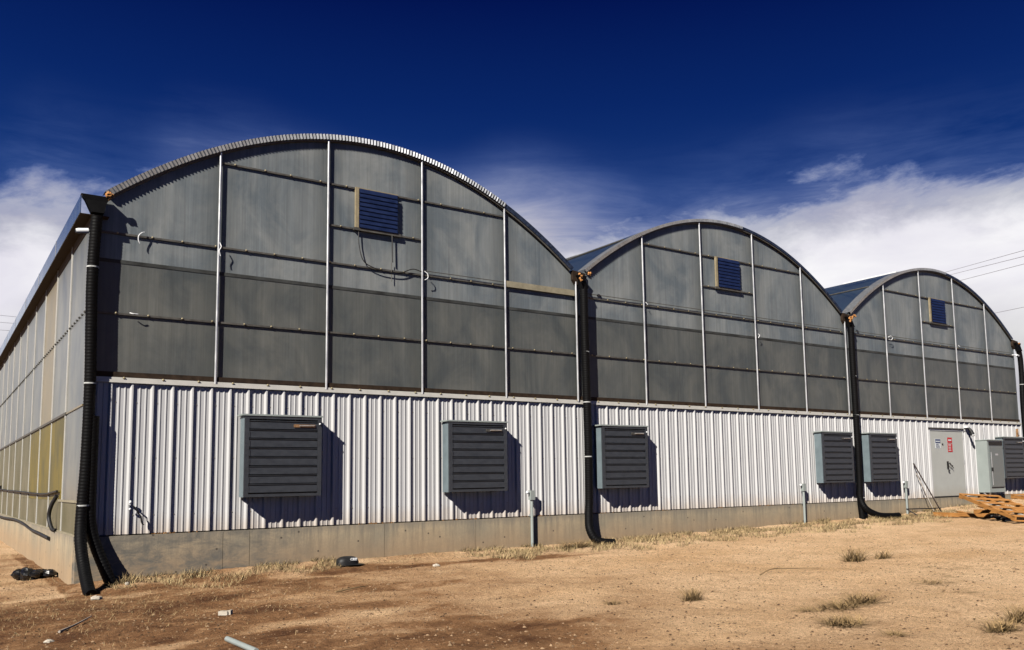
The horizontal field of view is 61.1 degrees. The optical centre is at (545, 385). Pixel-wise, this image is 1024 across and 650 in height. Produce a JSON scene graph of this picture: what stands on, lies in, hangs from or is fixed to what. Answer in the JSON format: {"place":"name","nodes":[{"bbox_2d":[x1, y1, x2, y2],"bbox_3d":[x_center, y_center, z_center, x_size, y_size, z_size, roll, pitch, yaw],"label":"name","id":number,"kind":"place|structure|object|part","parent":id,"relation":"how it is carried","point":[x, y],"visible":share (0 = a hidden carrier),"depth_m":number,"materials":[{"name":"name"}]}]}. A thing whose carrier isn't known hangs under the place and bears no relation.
{"place":"outdoors","nodes":[
{"label":"outdoors","id":0,"kind":"place"},
{"bbox_2d":[0,493,1023,649],"bbox_3d":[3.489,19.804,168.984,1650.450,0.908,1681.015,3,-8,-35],"label":"ground","id":1,"kind":"structure","parent":0,"point":[980,530],"depth_m":10.97,"materials":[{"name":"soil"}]},
{"bbox_2d":[10,567,57,580],"bbox_3d":[-8.763,3.252,14.859,0.689,0.290,0.504,3,-8,-35],"label":"plastic bundle","id":2,"kind":"object","parent":1,"relation":"on","point":[25,573],"visible":0.89,"depth_m":14.72,"materials":[{"name":"black plastic"}]},
{"bbox_2d":[43,639,53,642],"bbox_3d":[-5.061,2.612,8.836,0.103,0.060,0.073,3,-8,-34],"label":"stone","id":3,"kind":"object","parent":1,"relation":"on","point":[48,640],"visible":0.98,"depth_m":8.81,"materials":[{"name":"white stone"}]},
{"bbox_2d":[58,616,91,632],"bbox_3d":[-5.315,2.698,9.793,0.045,0.048,0.954,0,-6,-9],"label":"stick","id":4,"kind":"object","parent":1,"relation":"on","point":[64,629],"visible":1,"depth_m":9.70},
{"bbox_2d":[91,595,102,599],"bbox_3d":[-6.315,2.999,12.187,0.125,0.098,0.171,-3,-6,15],"label":"stone","id":5,"kind":"object","parent":1,"relation":"on","point":[95,597],"visible":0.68,"depth_m":12.16,"materials":[{"name":"white stone"}]},
{"bbox_2d":[116,572,136,583],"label":"dry weed","id":6,"kind":"object","parent":1,"relation":"on","point":[127,580],"visible":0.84,"depth_m":13.52,"materials":[{"name":"plant"}]},
{"bbox_2d":[186,566,205,577],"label":"dry weed","id":7,"kind":"object","parent":1,"relation":"on","point":[194,572],"visible":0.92,"depth_m":14.17,"materials":[{"name":"plant"}]},
{"bbox_2d":[218,610,232,615],"bbox_3d":[-3.727,2.646,10.095,0.140,0.055,0.080,-1,-6,5],"label":"broken block","id":8,"kind":"object","parent":1,"relation":"on","point":[226,612],"depth_m":10.06,"materials":[{"name":"concrete"}]},
{"bbox_2d":[224,636,258,649],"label":"metal pipe","id":9,"kind":"object","parent":1,"relation":"on","point":[238,643],"visible":1,"depth_m":8.23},
{"bbox_2d":[335,556,362,565],"bbox_3d":[-3.429,3.087,15.283,0.520,0.155,0.357,3,-8,-35],"label":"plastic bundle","id":10,"kind":"object","parent":1,"relation":"on","point":[347,560],"visible":1,"depth_m":15.16,"materials":[{"name":"black plastic"}]},
{"bbox_2d":[335,585,367,592],"bbox_3d":[-2.664,2.818,12.034,0.084,0.038,0.674,-4,-7,28],"label":"stick","id":11,"kind":"object","parent":1,"relation":"on","point":[349,589],"visible":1,"depth_m":11.91,"materials":[{"name":"brown wood"}]},
{"bbox_2d":[0,503,1010,649],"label":"dry grass","id":12,"kind":"structure","parent":1,"relation":"on","point":[927,514],"depth_m":18.17,"materials":[{"name":"plant"}]},
{"bbox_2d":[0,133,1023,584],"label":"greenhouse","id":13,"kind":"object","parent":1,"relation":"on","point":[382,309],"visible":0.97,"depth_m":17.86,"materials":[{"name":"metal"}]},
{"bbox_2d":[0,516,49,539],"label":"black hose","id":14,"kind":"object","parent":13,"relation":"attached to","point":[31,529],"visible":1,"depth_m":19.13,"materials":[{"name":"rubber"}]},
{"bbox_2d":[0,489,57,494],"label":"side pipe","id":15,"kind":"object","parent":13,"relation":"attached to","point":[48,493],"visible":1,"depth_m":19.08,"materials":[{"name":"black rubber"}]},
{"bbox_2d":[47,495,58,531],"bbox_3d":[-8.945,2.323,15.717,0.309,0.676,0.103,-4,-7,28],"label":"curved hose","id":16,"kind":"object","parent":13,"relation":"attached to","point":[49,511],"visible":1,"depth_m":15.73,"materials":[{"name":"black rubber"}]},
{"bbox_2d":[75,228,89,233],"bbox_3d":[-7.406,-2.480,13.970,0.124,0.109,0.314,-6,-8,39],"label":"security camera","id":17,"kind":"object","parent":13,"relation":"attached to","point":[82,230],"visible":0.87,"depth_m":13.90,"materials":[{"name":"white plastic"}]},
{"bbox_2d":[74,191,116,595],"bbox_3d":[-6.858,-0.008,13.434,0.708,6.428,1.164,3,-8,-35],"label":"downspout","id":18,"kind":"object","parent":13,"relation":"attached to","point":[85,528],"visible":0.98,"depth_m":13.62,"materials":[{"name":"black plastic"}]},
{"bbox_2d":[129,500,143,524],"bbox_3d":[-6.619,2.064,14.014,0.243,0.408,0.123,3,-8,-35],"label":"hose bib","id":19,"kind":"object","parent":13,"relation":"attached to","point":[130,502],"visible":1,"depth_m":13.97,"materials":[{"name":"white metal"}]},
{"bbox_2d":[238,414,322,496],"bbox_3d":[-4.686,1.246,15.341,1.435,1.430,0.316,3,-8,-35],"label":"exhaust fan hood","id":20,"kind":"object","parent":13,"relation":"attached to","point":[284,455],"visible":1,"depth_m":15.22,"materials":[{"name":"paint"}]},
{"bbox_2d":[440,420,507,491],"bbox_3d":[-1.434,1.444,17.645,1.435,1.430,0.316,3,-8,-35],"label":"exhaust fan hood","id":21,"kind":"object","parent":13,"relation":"attached to","point":[474,456],"visible":1,"depth_m":17.51,"materials":[{"name":"paint"}]},
{"bbox_2d":[576,272,615,544],"bbox_3d":[1.074,0.469,19.323,0.441,6.196,0.814,11,-13,-61],"label":"downspout","id":22,"kind":"object","parent":13,"relation":"attached to","point":[583,287],"visible":0.98,"depth_m":19.42,"materials":[{"name":"black plastic"}]},
{"bbox_2d":[593,424,648,487],"bbox_3d":[1.752,1.637,19.902,1.435,1.430,0.316,3,-8,-35],"label":"exhaust fan hood","id":23,"kind":"object","parent":13,"relation":"attached to","point":[621,454],"visible":1,"depth_m":19.75,"materials":[{"name":"paint"}]},
{"bbox_2d":[813,431,854,482],"bbox_3d":[8.142,2.024,24.428,1.435,1.430,0.316,3,-8,-35],"label":"exhaust fan hood","id":24,"kind":"object","parent":13,"relation":"attached to","point":[834,458],"visible":1,"depth_m":24.23,"materials":[{"name":"paint"}]},
{"bbox_2d":[844,314,901,518],"bbox_3d":[9.570,0.897,25.338,1.523,6.000,0.404,0,-6,-13],"label":"downspout","id":25,"kind":"object","parent":13,"relation":"attached to","point":[863,507],"visible":0.98,"depth_m":25.14,"materials":[{"name":"black plastic"}]},
{"bbox_2d":[860,432,899,481],"bbox_3d":[9.927,2.132,25.692,1.435,1.430,0.316,3,-8,-35],"label":"exhaust fan hood","id":26,"kind":"object","parent":13,"relation":"attached to","point":[880,455],"visible":1,"depth_m":25.49,"materials":[{"name":"paint"}]},
{"bbox_2d":[928,427,967,497],"bbox_3d":[13.036,2.497,28.041,2.110,2.231,0.144,3,-8,-35],"label":"door","id":27,"kind":"structure","parent":13,"relation":"in","point":[947,449],"depth_m":28.03,"materials":[{"name":"paint"}]},
{"bbox_2d":[964,426,974,435],"bbox_3d":[14.078,1.522,28.758,0.260,0.360,0.263,3,-8,-35],"label":"floodlight","id":28,"kind":"object","parent":13,"relation":"attached to","point":[972,433],"visible":1,"depth_m":28.70,"materials":[{"name":"white plastic"}]},
{"bbox_2d":[975,427,1005,496],"bbox_3d":[14.980,2.581,29.178,1.040,2.343,0.440,3,-8,-35],"label":"electrical cabinet","id":29,"kind":"object","parent":13,"relation":"attached to","point":[990,465],"visible":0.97,"depth_m":28.94,"materials":[{"name":"grey metal"}]},
{"bbox_3d":[15.121,2.710,29.020,0.860,1.360,0.048,3,-8,-35],"label":"cabinet door","id":30,"kind":"part","parent":29,"relation":"part of","materials":[{"name":"metal"}]},
{"bbox_2d":[995,436,1023,477],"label":"exhaust fan hood","id":31,"kind":"object","parent":13,"relation":"attached to","point":[1013,453],"visible":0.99,"depth_m":29.98,"materials":[{"name":"paint"}]},
{"bbox_2d":[1013,342,1023,443],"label":"downspout","id":32,"kind":"object","parent":13,"relation":"attached to","point":[1018,349],"visible":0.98,"depth_m":31.15,"materials":[{"name":"black plastic"}]},
{"bbox_2d":[526,490,534,546],"bbox_3d":[-0.328,2.840,18.325,0.208,1.225,0.100,3,-8,-35],"label":"utility post","id":33,"kind":"object","parent":1,"relation":"on","point":[531,495],"visible":0.96,"depth_m":18.34,"materials":[{"name":"white plastic"}]},
{"bbox_2d":[553,538,593,548],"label":"dry weed","id":34,"kind":"object","parent":1,"relation":"on","point":[566,544],"visible":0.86,"depth_m":18.28,"materials":[{"name":"beige plant"}]},
{"bbox_2d":[601,599,622,604],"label":"dry weed","id":35,"kind":"object","parent":1,"relation":"on","point":[609,603],"visible":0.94,"depth_m":10.30,"materials":[{"name":"beige plant"}]},
{"bbox_2d":[282,535,1016,649],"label":"stones","id":36,"kind":"object","parent":1,"relation":"on","point":[449,644],"visible":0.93,"depth_m":10.61,"materials":[{"name":"beige stone"}]},
{"bbox_2d":[670,584,704,601],"bbox_3d":[1.762,2.506,10.439,0.662,0.203,0.555,3,-8,-35],"label":"dry weed","id":37,"kind":"object","parent":1,"relation":"on","point":[693,597],"visible":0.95,"depth_m":10.44,"materials":[{"name":"beige plant"}]},
{"bbox_2d":[759,568,806,574],"bbox_3d":[3.720,2.826,13.267,1.262,0.076,0.108,2,-7,-29],"label":"stick","id":38,"kind":"object","parent":1,"relation":"on","point":[781,568],"visible":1,"depth_m":13.23,"materials":[{"name":"wood"}]},
{"bbox_2d":[800,484,805,522],"bbox_3d":[6.974,3.231,23.504,0.208,1.121,0.100,3,-8,-35],"label":"utility post","id":39,"kind":"object","parent":1,"relation":"on","point":[803,488],"visible":0.97,"depth_m":23.51,"materials":[{"name":"white plastic"}]},
{"bbox_2d":[778,603,843,612],"bbox_3d":[2.918,2.444,9.461,0.964,0.080,0.752,3,-8,-35],"label":"dry weed","id":40,"kind":"object","parent":1,"relation":"on","point":[809,609],"visible":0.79,"depth_m":9.51,"materials":[{"name":"beige plant"}]},
{"bbox_2d":[809,596,869,611],"bbox_3d":[3.327,2.433,9.675,1.000,0.127,1.009,0,-6,-5],"label":"dry weed","id":41,"kind":"object","parent":1,"relation":"on","point":[841,605],"visible":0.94,"depth_m":9.65,"materials":[{"name":"beige plant"}]},
{"bbox_2d":[806,610,895,627],"bbox_3d":[2.926,2.329,8.610,1.059,0.136,1.040,3,-8,-35],"label":"dry weed","id":42,"kind":"object","parent":1,"relation":"on","point":[837,621],"visible":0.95,"depth_m":8.63,"materials":[{"name":"beige plant"}]},
{"bbox_2d":[835,545,879,561],"bbox_3d":[5.269,2.847,14.741,1.169,0.310,0.972,3,-8,-35],"label":"dry weed","id":43,"kind":"object","parent":1,"relation":"on","point":[855,558],"visible":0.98,"depth_m":14.63,"materials":[{"name":"beige plant"}]},
{"bbox_2d":[831,589,899,604],"bbox_3d":[3.630,2.426,9.931,1.056,0.175,0.919,3,-8,-35],"label":"dry weed","id":44,"kind":"object","parent":1,"relation":"on","point":[863,601],"visible":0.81,"depth_m":9.94,"materials":[{"name":"beige plant"}]},
{"bbox_2d":[870,547,901,559],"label":"dry weed","id":45,"kind":"object","parent":1,"relation":"on","point":[881,556],"visible":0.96,"depth_m":14.85,"materials":[{"name":"beige plant"}]},
{"bbox_2d":[873,628,914,636],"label":"dry weed","id":46,"kind":"object","parent":1,"relation":"on","point":[898,633],"visible":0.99,"depth_m":8.02,"materials":[{"name":"beige plant"}]},
{"bbox_2d":[903,481,908,513],"bbox_3d":[10.918,3.427,26.302,0.208,1.035,0.100,3,-8,-35],"label":"utility post","id":47,"kind":"object","parent":1,"relation":"on","point":[905,484],"visible":0.94,"depth_m":26.31,"materials":[{"name":"white plastic"}]},
{"bbox_2d":[906,508,940,514],"bbox_3d":[11.466,3.814,26.087,1.397,0.239,0.276,2,-7,-24],"label":"angle iron","id":48,"kind":"object","parent":1,"relation":"on","point":[908,509],"visible":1,"depth_m":26.05,"materials":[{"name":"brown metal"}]},
{"bbox_2d":[916,473,934,511],"bbox_3d":[11.700,3.309,26.722,0.477,1.223,0.023,-5,-8,35],"label":"wooden stake","id":49,"kind":"object","parent":1,"relation":"on","point":[925,492],"visible":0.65,"depth_m":26.72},
{"bbox_2d":[859,584,993,602],"bbox_3d":[5.020,2.591,10.819,1.976,0.039,1.807,3,-8,-35],"label":"dry weed","id":50,"kind":"object","parent":1,"relation":"on","point":[953,591],"visible":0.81,"depth_m":10.84,"materials":[{"name":"beige plant"}]},
{"bbox_2d":[913,463,940,510],"bbox_3d":[11.750,3.152,26.691,0.744,1.528,0.039,-3,-7,18],"label":"metal rod","id":51,"kind":"object","parent":1,"relation":"on","point":[926,486],"visible":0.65,"depth_m":26.69,"materials":[{"name":"metal"}]},
{"bbox_2d":[901,576,962,586],"bbox_3d":[5.277,2.669,11.814,1.137,0.082,0.976,3,-8,-35],"label":"dry weed","id":52,"kind":"object","parent":1,"relation":"on","point":[925,581],"visible":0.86,"depth_m":11.78,"materials":[{"name":"beige plant"}]},
{"bbox_2d":[932,515,982,517],"bbox_3d":[12.119,3.740,24.703,0.140,0.040,2.300,3,-8,-34],"label":"board","id":53,"kind":"object","parent":1,"relation":"on","point":[954,516],"visible":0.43,"depth_m":25.09,"materials":[{"name":"orange wood"}]},
{"bbox_2d":[933,512,990,516],"bbox_3d":[11.928,3.718,24.919,0.090,0.090,2.000,1,-7,-20],"label":"board","id":54,"kind":"object","parent":1,"relation":"on","point":[965,514],"visible":0.86,"depth_m":24.70,"materials":[{"name":"orange wood"}]},
{"bbox_2d":[959,493,1023,521],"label":"pallet","id":55,"kind":"object","parent":1,"relation":"on","point":[1018,508],"visible":0.97,"depth_m":23.52,"materials":[{"name":"orange wood"}]},
{"bbox_2d":[985,501,1023,514],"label":"board","id":56,"kind":"object","parent":55,"relation":"on","point":[1005,508],"visible":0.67,"depth_m":23.14,"materials":[{"name":"wood"}]},
{"bbox_2d":[973,509,1013,513],"bbox_3d":[13.338,3.590,24.722,1.020,0.137,1.900,1,-9,-18],"label":"pallet","id":57,"kind":"object","parent":1,"relation":"on","point":[980,511],"visible":0.25,"depth_m":25.22,"materials":[{"name":"orange wood"}]},
{"bbox_2d":[966,615,1023,632],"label":"dry weed","id":58,"kind":"object","parent":1,"relation":"on","point":[1004,628],"visible":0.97,"depth_m":8.14,"materials":[{"name":"beige plant"}]},
{"bbox_2d":[983,514,1023,521],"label":"scrap heap","id":59,"kind":"object","parent":1,"relation":"on","point":[1002,518],"visible":0.52,"depth_m":22.82,"materials":[{"name":"black plastic"}]},
{"bbox_2d":[984,602,1023,622],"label":"dry weed","id":60,"kind":"object","parent":1,"relation":"on","point":[1019,617],"visible":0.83,"depth_m":8.64,"materials":[{"name":"beige plant"}]},
{"bbox_2d":[1010,494,1023,499],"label":"pallet","id":61,"kind":"object","parent":1,"relation":"on","point":[1014,496],"visible":1,"depth_m":26.35,"materials":[{"name":"orange wood"}]},
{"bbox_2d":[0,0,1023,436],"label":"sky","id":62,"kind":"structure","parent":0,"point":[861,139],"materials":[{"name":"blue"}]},
{"bbox_2d":[152,493,1013,533],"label":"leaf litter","id":63,"kind":"object","parent":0,"point":[522,516],"visible":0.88,"depth_m":17.54,"materials":[{"name":"brown plant"}]},
{"bbox_2d":[947,250,1023,271],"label":"power line","id":64,"kind":"object","parent":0,"point":[990,259],"visible":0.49,"depth_m":79.59,"materials":[{"name":"metal"}]},
{"bbox_2d":[951,256,1023,274],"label":"power line","id":65,"kind":"object","parent":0,"point":[991,264],"visible":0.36,"depth_m":78.25,"materials":[{"name":"metal"}]}
]}

